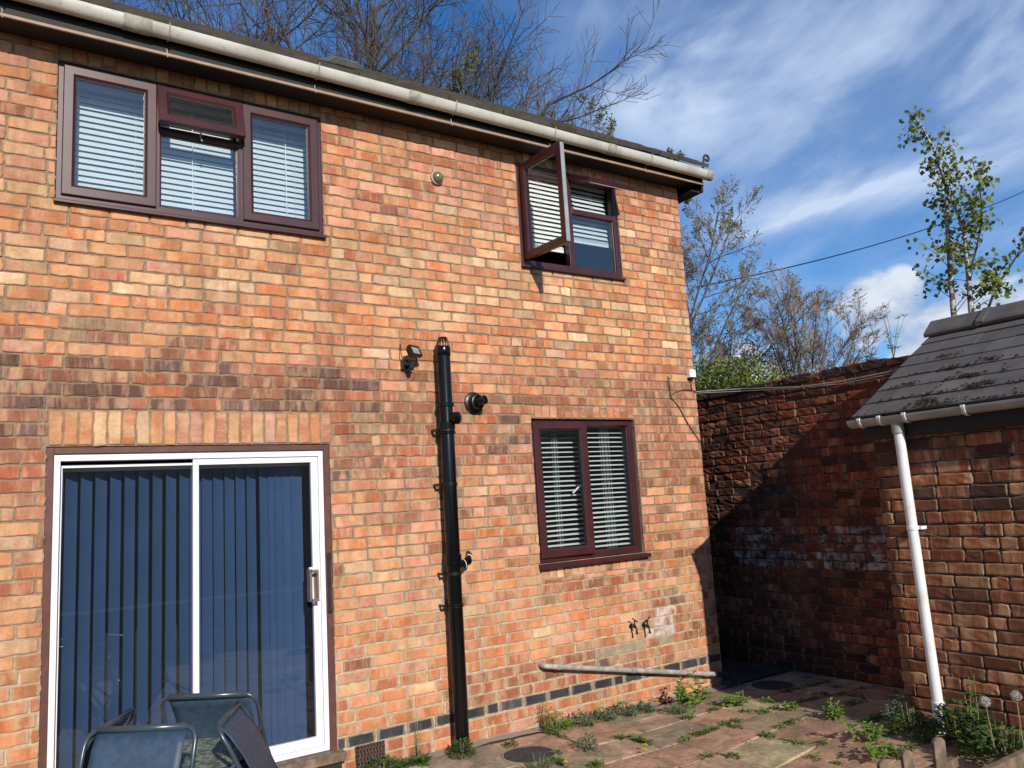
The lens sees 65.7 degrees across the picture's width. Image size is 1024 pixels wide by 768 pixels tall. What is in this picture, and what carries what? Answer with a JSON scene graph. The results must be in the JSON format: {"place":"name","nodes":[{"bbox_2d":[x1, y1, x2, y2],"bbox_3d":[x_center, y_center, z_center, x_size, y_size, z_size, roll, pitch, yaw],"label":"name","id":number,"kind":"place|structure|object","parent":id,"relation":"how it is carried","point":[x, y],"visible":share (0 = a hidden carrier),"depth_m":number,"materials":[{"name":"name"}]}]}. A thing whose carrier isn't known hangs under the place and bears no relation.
{"place":"outdoors","nodes":[
{"label":"outdoors","id":0,"kind":"place"},
{"bbox_2d":[111,0,1023,386],"label":"sky","id":1,"kind":"structure","parent":0,"point":[805,101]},
{"bbox_2d":[393,670,1016,767],"bbox_3d":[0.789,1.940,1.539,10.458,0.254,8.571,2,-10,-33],"label":"paving","id":2,"kind":"structure","parent":0,"point":[665,730],"depth_m":5.75,"materials":[{"name":"stone"}]},
{"bbox_2d":[75,708,134,767],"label":"patio chair","id":3,"kind":"object","parent":2,"relation":"on","point":[121,719],"visible":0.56,"depth_m":3.59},
{"bbox_2d":[78,722,197,767],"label":"patio chair","id":4,"kind":"object","parent":2,"relation":"on","point":[147,746],"visible":1,"depth_m":3.33,"materials":[{"name":"blue fabric"}]},
{"bbox_2d":[180,736,245,767],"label":"garden table","id":5,"kind":"object","parent":2,"relation":"on","point":[211,752],"visible":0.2,"depth_m":3.75,"materials":[{"name":"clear glass"}]},
{"bbox_2d":[160,691,278,767],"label":"patio chair","id":6,"kind":"object","parent":2,"relation":"on","point":[202,713],"visible":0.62,"depth_m":3.97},
{"bbox_2d":[216,701,277,767],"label":"patio chair","id":7,"kind":"object","parent":2,"relation":"on","point":[236,725],"visible":0.97,"depth_m":3.61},
{"bbox_2d":[365,753,408,767],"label":"weed","id":8,"kind":"object","parent":2,"relation":"on","point":[386,762],"visible":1,"depth_m":5.50,"materials":[{"name":"green plant"}]},
{"bbox_2d":[394,750,434,766],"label":"weed","id":9,"kind":"object","parent":2,"relation":"on","point":[419,758],"visible":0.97,"depth_m":5.60,"materials":[{"name":"green plant"}]},
{"bbox_2d":[415,722,420,752],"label":"dead stalks","id":10,"kind":"object","parent":2,"relation":"on","point":[418,739],"visible":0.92,"depth_m":5.70,"materials":[{"name":"brown plant"}]},
{"bbox_2d":[448,737,476,758],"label":"parsley weed","id":11,"kind":"object","parent":2,"relation":"on","point":[455,750],"visible":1,"depth_m":5.70,"materials":[{"name":"green plant"}]},
{"bbox_2d":[503,734,517,747],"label":"weed","id":12,"kind":"object","parent":2,"relation":"on","point":[511,742],"visible":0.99,"depth_m":5.86,"materials":[{"name":"green plant"}]},
{"bbox_2d":[500,746,560,765],"bbox_3d":[0.129,2.638,5.636,0.454,0.026,0.461,2,-10,-33],"label":"manhole cover","id":13,"kind":"object","parent":2,"relation":"on","point":[518,756],"visible":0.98,"depth_m":5.62,"materials":[{"name":"metal"}]},
{"bbox_2d":[525,752,564,767],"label":"grass tuft","id":14,"kind":"object","parent":2,"relation":"on","point":[546,761],"visible":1,"depth_m":5.41,"materials":[{"name":"green plant"}]},
{"bbox_2d":[537,699,558,728],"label":"red stemmed weed","id":15,"kind":"object","parent":2,"relation":"on","point":[545,711],"visible":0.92,"depth_m":6.27,"materials":[{"name":"green plant"}]},
{"bbox_2d":[542,710,576,734],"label":"yellow green plant","id":16,"kind":"object","parent":2,"relation":"on","point":[560,725],"visible":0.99,"depth_m":6.23,"materials":[{"name":"green plant"}]},
{"bbox_2d":[568,709,595,727],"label":"silvery weed","id":17,"kind":"object","parent":2,"relation":"on","point":[588,721],"visible":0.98,"depth_m":6.34,"materials":[{"name":"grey plant"}]},
{"bbox_2d":[575,731,598,750],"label":"silvery weed","id":18,"kind":"object","parent":2,"relation":"on","point":[586,747],"visible":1,"depth_m":5.71,"materials":[{"name":"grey plant"}]},
{"bbox_2d":[589,707,616,721],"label":"silvery weed","id":19,"kind":"object","parent":2,"relation":"on","point":[611,716],"visible":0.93,"depth_m":6.49,"materials":[{"name":"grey plant"}]},
{"bbox_2d":[611,700,638,717],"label":"silvery weed","id":20,"kind":"object","parent":2,"relation":"on","point":[630,712],"visible":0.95,"depth_m":6.60,"materials":[{"name":"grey plant"}]},
{"bbox_2d":[633,699,656,712],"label":"silvery weed","id":21,"kind":"object","parent":2,"relation":"on","point":[647,706],"visible":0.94,"depth_m":6.69,"materials":[{"name":"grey plant"}]},
{"bbox_2d":[660,702,698,715],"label":"silvery weed","id":22,"kind":"object","parent":2,"relation":"on","point":[684,710],"visible":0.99,"depth_m":6.59,"materials":[{"name":"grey plant"}]},
{"bbox_2d":[417,674,957,767],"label":"weeds","id":23,"kind":"object","parent":2,"relation":"on","point":[638,737],"visible":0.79,"depth_m":5.89,"materials":[{"name":"green plant"}]},
{"bbox_2d":[672,670,712,707],"bbox_3d":[1.550,2.628,6.816,0.545,0.251,0.320,9,-15,-55],"label":"nettle","id":24,"kind":"object","parent":2,"relation":"on","point":[682,693],"visible":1,"depth_m":6.79,"materials":[{"name":"green plant"}]},
{"bbox_2d":[719,691,750,706],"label":"nettle","id":25,"kind":"object","parent":2,"relation":"on","point":[729,699],"visible":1,"depth_m":6.63,"materials":[{"name":"green plant"}]},
{"bbox_2d":[746,680,796,690],"bbox_3d":[2.396,2.776,7.289,0.483,0.026,0.468,-5,-9,10],"label":"manhole cover","id":26,"kind":"object","parent":2,"relation":"on","point":[768,685],"visible":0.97,"depth_m":7.29,"materials":[{"name":"metal"}]},
{"bbox_2d":[781,701,800,710],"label":"green sprig","id":27,"kind":"object","parent":2,"relation":"on","point":[788,707],"visible":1,"depth_m":6.27,"materials":[{"name":"green plant"}]},
{"bbox_2d":[820,697,846,719],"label":"green sprig","id":28,"kind":"object","parent":2,"relation":"on","point":[835,712],"visible":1,"depth_m":5.86,"materials":[{"name":"green plant"}]},
{"bbox_2d":[840,719,889,740],"bbox_3d":[2.351,2.309,5.302,0.306,0.140,0.207,-1,-9,-16],"label":"lime weed","id":29,"kind":"object","parent":2,"relation":"on","point":[876,733],"visible":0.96,"depth_m":5.29,"materials":[{"name":"green plant"}]},
{"bbox_2d":[861,734,896,760],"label":"lime weed","id":30,"kind":"object","parent":2,"relation":"on","point":[874,751],"visible":0.99,"depth_m":4.99,"materials":[{"name":"green plant"}]},
{"bbox_2d":[881,694,928,730],"bbox_3d":[2.705,2.257,5.471,0.332,0.234,0.331,2,-10,-33],"label":"variegated weed","id":31,"kind":"object","parent":2,"relation":"on","point":[887,716],"visible":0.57,"depth_m":5.49,"materials":[{"name":"green plant"}]},
{"bbox_2d":[888,706,934,738],"bbox_3d":[2.652,2.247,5.288,0.282,0.191,0.301,2,-10,-33],"label":"variegated weed","id":32,"kind":"object","parent":2,"relation":"on","point":[914,720],"visible":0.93,"depth_m":5.27,"materials":[{"name":"green plant"}]},
{"bbox_2d":[877,736,958,767],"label":"picket fence","id":33,"kind":"object","parent":2,"relation":"on","point":[940,758],"visible":1,"depth_m":3.94,"materials":[{"name":"brown wood"}]},
{"bbox_2d":[846,300,1023,738],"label":"brick outhouse","id":34,"kind":"structure","parent":2,"relation":"on","point":[944,427],"depth_m":5.30,"materials":[{"name":"brick"}]},
{"bbox_2d":[918,531,1023,541],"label":"wire","id":35,"kind":"object","parent":34,"relation":"attached to","point":[975,541],"visible":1,"depth_m":5.08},
{"bbox_2d":[923,698,1002,754],"bbox_3d":[2.851,2.131,4.984,0.505,0.260,0.512,2,-10,-33],"label":"dark weed","id":36,"kind":"object","parent":2,"relation":"on","point":[962,725],"visible":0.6,"depth_m":4.99,"materials":[{"name":"green plant"}]},
{"bbox_2d":[962,674,991,735],"bbox_3d":[2.847,2.015,4.900,0.160,0.438,0.127,-3,-8,-3],"label":"tall weed","id":37,"kind":"object","parent":2,"relation":"on","point":[975,705],"visible":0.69,"depth_m":4.91,"materials":[{"name":"green plant"}]},
{"bbox_2d":[979,696,996,758],"bbox_3d":[2.711,1.993,4.499,0.062,0.430,0.059,-5,-8,8],"label":"dandelion clock","id":38,"kind":"object","parent":2,"relation":"on","point":[985,702],"visible":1,"depth_m":4.51,"materials":[{"name":"white plant"}]},
{"bbox_2d":[955,720,1023,767],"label":"dark weed","id":39,"kind":"object","parent":2,"relation":"on","point":[1005,745],"visible":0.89,"depth_m":4.65,"materials":[{"name":"green plant"}]},
{"bbox_2d":[981,748,1023,767],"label":"wooden barrier","id":40,"kind":"object","parent":2,"relation":"on","point":[1015,759],"visible":1,"depth_m":3.61,"materials":[{"name":"brown wood"}]},
{"bbox_2d":[1010,690,1023,747],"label":"dandelion clock","id":41,"kind":"object","parent":2,"relation":"on","point":[1016,696],"visible":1,"depth_m":4.50,"materials":[{"name":"white plant"}]},
{"bbox_2d":[721,658,789,682],"bbox_3d":[0.376,3.427,10.771,0.905,0.001,7.450,2,-10,-33],"label":"passage","id":42,"kind":"object","parent":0,"point":[741,671],"visible":0.09,"depth_m":8.04,"materials":[{"name":"concrete"}]},
{"bbox_2d":[696,191,1023,287],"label":"overhead cable","id":43,"kind":"object","parent":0,"point":[857,249],"visible":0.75,"depth_m":31.37,"materials":[{"name":"black plastic"}]},
{"label":"ground","id":44,"kind":"structure","parent":0,"visible":0},
{"bbox_2d":[113,0,427,74],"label":"bare tree","id":45,"kind":"object","parent":44,"relation":"on","point":[267,36],"visible":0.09,"depth_m":16.07,"materials":[{"name":"brown plant"}]},
{"bbox_2d":[0,0,739,767],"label":"brick house","id":46,"kind":"structure","parent":44,"relation":"on","point":[236,270],"depth_m":5.83,"materials":[{"name":"brick"}]},
{"bbox_2d":[53,61,326,238],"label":"window","id":47,"kind":"structure","parent":46,"relation":"in","point":[127,144],"depth_m":5.64,"materials":[{"name":"plastic"}]},
{"bbox_2d":[38,444,346,767],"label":"sliding door","id":48,"kind":"structure","parent":46,"relation":"in","point":[185,569],"depth_m":5.36,"materials":[{"name":"blue glass"}]},
{"bbox_2d":[399,344,422,369],"bbox_3d":[-0.790,-0.212,6.124,0.165,0.215,0.128,-8,-10,28],"label":"security floodlight","id":49,"kind":"object","parent":46,"relation":"attached to","point":[414,351],"visible":1,"depth_m":6.09,"materials":[{"name":"black plastic"}]},
{"bbox_2d":[430,171,443,184],"bbox_3d":[-0.611,-1.713,6.567,0.114,0.114,0.068,2,-10,-33],"label":"dome sensor","id":50,"kind":"object","parent":46,"relation":"attached to","point":[436,177],"visible":1,"depth_m":6.55,"materials":[{"name":"beige plastic"}]},
{"bbox_2d":[431,337,471,753],"bbox_3d":[-0.405,1.178,6.074,0.300,3.138,0.218,2,-10,-33],"label":"soil pipe","id":51,"kind":"object","parent":46,"relation":"attached to","point":[455,562],"visible":0.98,"depth_m":6.00,"materials":[{"name":"black plastic"}]},
{"bbox_2d":[464,392,487,413],"bbox_3d":[-0.271,0.143,6.393,0.176,0.176,0.154,2,-10,-33],"label":"flue terminal","id":52,"kind":"object","parent":46,"relation":"attached to","point":[474,402],"visible":1,"depth_m":6.40,"materials":[{"name":"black metal"}]},
{"bbox_2d":[515,140,634,280],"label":"window","id":53,"kind":"structure","parent":46,"relation":"in","point":[568,224],"depth_m":7.39,"materials":[{"name":"plastic"}]},
{"bbox_2d":[531,420,650,569],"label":"window","id":54,"kind":"structure","parent":46,"relation":"in","point":[585,473],"depth_m":7.31,"materials":[{"name":"plastic"}]},
{"bbox_2d":[629,618,637,634],"bbox_3d":[1.067,2.116,6.952,0.066,0.142,0.090,2,-10,-33],"label":"outdoor tap","id":55,"kind":"object","parent":46,"relation":"attached to","point":[633,626],"visible":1,"depth_m":6.94,"materials":[{"name":"black metal"}]},
{"bbox_2d":[538,662,737,687],"bbox_3d":[1.161,2.553,6.956,2.202,0.559,0.130,2,-10,-33],"label":"waste pipe","id":56,"kind":"object","parent":46,"relation":"attached to","point":[728,681],"visible":1,"depth_m":6.90,"materials":[{"name":"grey plastic"}]},
{"bbox_2d":[642,616,650,633],"bbox_3d":[1.193,2.133,7.033,0.066,0.142,0.090,2,-10,-33],"label":"outdoor tap","id":57,"kind":"object","parent":46,"relation":"attached to","point":[646,625],"visible":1,"depth_m":7.01,"materials":[{"name":"black metal"}]},
{"bbox_2d":[669,379,701,443],"bbox_3d":[1.706,0.288,7.776,0.109,0.689,0.409,-11,-11,41],"label":"cable","id":58,"kind":"object","parent":46,"relation":"attached to","point":[680,409],"visible":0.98,"depth_m":7.76,"materials":[{"name":"black plastic"}]},
{"bbox_2d":[686,369,695,379],"bbox_3d":[1.777,-0.094,7.868,0.082,0.095,0.048,2,-10,-33],"label":"junction box","id":59,"kind":"object","parent":46,"relation":"attached to","point":[691,373],"visible":1,"depth_m":7.85,"materials":[{"name":"white plastic"}]},
{"bbox_2d":[145,0,604,132],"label":"bare tree","id":60,"kind":"object","parent":44,"relation":"on","point":[500,67],"visible":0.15,"depth_m":16.38,"materials":[{"name":"brown plant"}]},
{"bbox_2d":[126,0,678,134],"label":"bare tree","id":61,"kind":"object","parent":44,"relation":"on","point":[423,53],"visible":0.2,"depth_m":17.32,"materials":[{"name":"brown plant"}]},
{"bbox_2d":[442,44,693,205],"bbox_3d":[0.224,-1.544,16.951,7.273,11.599,4.566,-1,-9,-18],"label":"budding tree","id":62,"kind":"object","parent":44,"relation":"on","point":[600,115],"visible":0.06,"depth_m":16.93,"materials":[{"name":"green plant"}]},
{"bbox_2d":[693,351,789,393],"bbox_3d":[3.699,1.493,13.102,2.186,4.059,3.713,2,-10,-33],"label":"leafy shrub","id":63,"kind":"object","parent":44,"relation":"on","point":[712,384],"visible":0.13,"depth_m":12.85,"materials":[{"name":"green plant"}]},
{"bbox_2d":[680,174,866,393],"bbox_3d":[4.893,-0.395,17.506,5.947,8.933,2.872,-2,-9,-11],"label":"spreading tree","id":64,"kind":"object","parent":44,"relation":"on","point":[709,321],"visible":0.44,"depth_m":17.45,"materials":[{"name":"brown plant"}]},
{"bbox_2d":[699,255,890,387],"bbox_3d":[5.889,0.547,16.362,3.899,6.583,3.433,-8,-10,29],"label":"twiggy tree","id":65,"kind":"object","parent":44,"relation":"on","point":[798,349],"visible":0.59,"depth_m":16.37,"materials":[{"name":"brown plant"}]},
{"bbox_2d":[696,355,910,688],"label":"garden wall","id":66,"kind":"structure","parent":44,"relation":"on","point":[801,568],"depth_m":7.93,"materials":[{"name":"brick"}]},
{"bbox_2d":[696,369,897,392],"bbox_3d":[2.757,-0.023,7.851,0.924,0.177,2.955,9,-15,-56],"label":"washing line","id":67,"kind":"object","parent":66,"relation":"attached to","point":[801,386],"visible":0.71,"depth_m":7.93,"materials":[{"name":"grey plastic"}]},
{"bbox_2d":[850,332,875,358],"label":"wall top plant","id":68,"kind":"object","parent":66,"relation":"on","point":[864,347],"depth_m":7.46,"materials":[{"name":"green plant"}]},
{"bbox_2d":[877,305,908,356],"bbox_3d":[3.494,-0.496,7.252,0.181,0.525,0.302,2,-10,-33],"label":"wall top plant","id":69,"kind":"object","parent":66,"relation":"on","point":[890,343],"depth_m":7.26,"materials":[{"name":"green plant"}]},
{"bbox_2d":[787,361,848,376],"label":"twiggy bush","id":70,"kind":"object","parent":44,"relation":"on","point":[818,368],"visible":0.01,"depth_m":13.93,"materials":[{"name":"brown plant"}]},
{"bbox_2d":[897,105,1023,316],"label":"silver birch","id":71,"kind":"object","parent":44,"relation":"on","point":[949,248],"visible":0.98,"depth_m":8.86,"materials":[{"name":"green plant"}]}
]}

